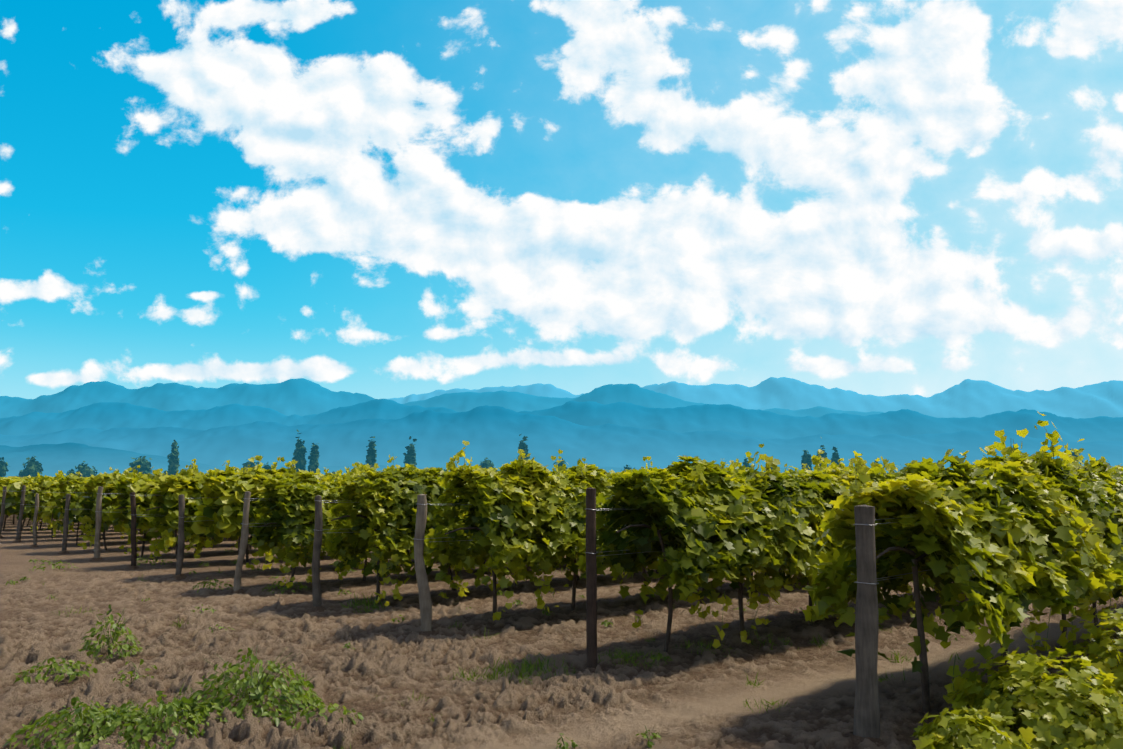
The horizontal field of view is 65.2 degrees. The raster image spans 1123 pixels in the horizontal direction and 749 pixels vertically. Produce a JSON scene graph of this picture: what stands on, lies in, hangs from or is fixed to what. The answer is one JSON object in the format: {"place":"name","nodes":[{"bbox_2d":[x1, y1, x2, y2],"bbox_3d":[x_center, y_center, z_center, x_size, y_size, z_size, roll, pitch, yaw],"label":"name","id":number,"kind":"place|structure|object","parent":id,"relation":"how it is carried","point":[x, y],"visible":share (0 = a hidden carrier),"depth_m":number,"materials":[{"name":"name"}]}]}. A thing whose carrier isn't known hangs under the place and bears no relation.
{"place":"outdoors","nodes":[
{"label":"outdoors","id":0,"kind":"place"},
{"bbox_2d":[0,378,883,417],"bbox_3d":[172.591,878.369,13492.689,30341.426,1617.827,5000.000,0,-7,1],"label":"mountain massif","id":1,"kind":"structure","parent":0,"point":[300,397],"depth_m":12993.52,"materials":[{"name":"blue stone"}]},
{"bbox_2d":[0,442,951,476],"bbox_3d":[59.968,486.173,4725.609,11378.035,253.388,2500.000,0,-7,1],"label":"mountain foothills","id":2,"kind":"structure","parent":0,"point":[52,459],"depth_m":4245.94,"materials":[{"name":"blue stone"}]},
{"bbox_2d":[0,514,1122,748],"bbox_3d":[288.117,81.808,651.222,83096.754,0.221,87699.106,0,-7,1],"label":"ground","id":3,"kind":"structure","parent":0,"point":[692,698],"depth_m":8.25,"materials":[{"name":"soil"}]},
{"bbox_2d":[0,486,13,537],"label":"end post","id":4,"kind":"object","parent":3,"relation":"on","point":[3,506],"visible":0.98,"depth_m":26.43,"materials":[{"name":"grey wood"}]},
{"bbox_2d":[12,485,43,542],"bbox_3d":[-14.993,3.992,24.640,0.273,1.754,0.663,-6,-9,38],"label":"end post","id":5,"kind":"object","parent":3,"relation":"on","point":[19,528],"visible":0.96,"depth_m":24.47,"materials":[{"name":"grey wood"}]},
{"bbox_2d":[29,493,51,547],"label":"end post","id":6,"kind":"object","parent":3,"relation":"on","point":[34,545],"visible":0.88,"depth_m":22.73,"materials":[{"name":"grey wood"}]},
{"bbox_2d":[57,494,70,553],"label":"end post","id":7,"kind":"object","parent":3,"relation":"on","point":[65,529],"visible":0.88,"depth_m":20.77,"materials":[{"name":"grey wood"}]},
{"bbox_2d":[89,486,124,561],"bbox_3d":[-9.823,3.302,18.946,0.606,1.762,0.318,3,-8,-21],"label":"end post","id":8,"kind":"object","parent":3,"relation":"on","point":[98,511],"visible":0.94,"depth_m":18.83,"materials":[{"name":"grey wood"}]},
{"bbox_2d":[126,492,148,568],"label":"end post","id":9,"kind":"object","parent":3,"relation":"on","point":[133,534],"visible":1,"depth_m":17.01,"materials":[{"name":"grey wood"}]},
{"bbox_2d":[171,494,205,579],"bbox_3d":[-6.439,2.903,15.294,0.618,1.614,0.271,5,-9,-38],"label":"end post","id":10,"kind":"object","parent":3,"relation":"on","point":[178,575],"visible":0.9,"depth_m":15.16,"materials":[{"name":"grey wood"}]},
{"bbox_2d":[230,491,265,593],"bbox_3d":[-4.689,2.646,13.392,0.686,1.715,0.278,3,-8,-24],"label":"end post","id":11,"kind":"object","parent":3,"relation":"on","point":[237,588],"visible":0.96,"depth_m":13.27,"materials":[{"name":"grey wood"}]},
{"bbox_2d":[305,495,337,612],"bbox_3d":[-3.073,2.433,11.565,0.290,1.673,0.600,-3,-8,26],"label":"end post","id":12,"kind":"object","parent":3,"relation":"on","point":[316,585],"visible":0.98,"depth_m":11.41,"materials":[{"name":"grey wood"}]},
{"bbox_2d":[414,494,458,635],"bbox_3d":[-1.344,2.182,9.649,0.627,1.722,0.344,5,-9,-35],"label":"end post","id":13,"kind":"object","parent":3,"relation":"on","point":[425,602],"visible":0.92,"depth_m":9.58,"materials":[{"name":"grey wood"}]},
{"bbox_2d":[2,490,1098,712],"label":"vine trunks","id":14,"kind":"object","parent":3,"relation":"on","point":[924,674],"depth_m":8.22,"materials":[{"name":"brown plant"}]},
{"bbox_2d":[0,429,1110,476],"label":"tree line","id":15,"kind":"object","parent":3,"relation":"on","point":[33,468],"visible":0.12,"depth_m":300.29,"materials":[{"name":"green plant"}]},
{"bbox_2d":[0,411,1122,704],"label":"vine foliage","id":16,"kind":"object","parent":3,"relation":"on","point":[1050,535],"visible":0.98,"depth_m":8.63,"materials":[{"name":"green plant"}]},
{"bbox_2d":[2,546,1121,748],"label":"weeds","id":17,"kind":"object","parent":3,"relation":"on","point":[211,705],"visible":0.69,"depth_m":6.22,"materials":[{"name":"green plant"}]},
{"bbox_2d":[581,487,624,672],"bbox_3d":[0.421,1.902,7.771,0.608,1.792,0.259,4,-8,-27],"label":"end post","id":18,"kind":"object","parent":3,"relation":"on","point":[591,600],"visible":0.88,"depth_m":7.66,"materials":[{"name":"grey wood"}]},
{"bbox_2d":[562,556,940,600],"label":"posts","id":19,"kind":"object","parent":3,"relation":"on","point":[937,598],"depth_m":12.00,"materials":[{"name":"wood"}]},
{"bbox_2d":[842,505,900,746],"bbox_3d":[2.127,1.744,5.843,0.700,1.739,0.403,2,-7,-16],"label":"end post","id":20,"kind":"object","parent":3,"relation":"on","point":[866,715],"visible":0.98,"depth_m":5.75,"materials":[{"name":"grey wood"}]},
{"bbox_2d":[911,608,1122,748],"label":"vine bush","id":21,"kind":"object","parent":3,"relation":"on","point":[1049,722],"depth_m":5.50,"materials":[{"name":"green plant"}]},
{"bbox_2d":[0,405,1122,469],"bbox_3d":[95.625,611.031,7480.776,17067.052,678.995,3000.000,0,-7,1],"label":"mountain ridge","id":22,"kind":"structure","parent":0,"point":[492,433],"depth_m":6809.83,"materials":[{"name":"blue stone"}]},
{"bbox_2d":[0,399,1122,442],"bbox_3d":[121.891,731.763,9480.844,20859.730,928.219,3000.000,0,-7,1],"label":"mountain ridge","id":23,"kind":"structure","parent":0,"point":[758,423],"depth_m":9076.68,"materials":[{"name":"blue stone"}]},
{"bbox_2d":[0,0,1122,398],"label":"sky","id":24,"kind":"structure","parent":0,"point":[377,199],"materials":[{"name":"blue"}]},
{"bbox_2d":[387,377,1122,418],"bbox_3d":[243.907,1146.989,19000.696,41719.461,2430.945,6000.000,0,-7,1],"label":"mountain range","id":25,"kind":"structure","parent":0,"point":[966,398],"depth_m":18189.83,"materials":[{"name":"blue stone"}]}
]}

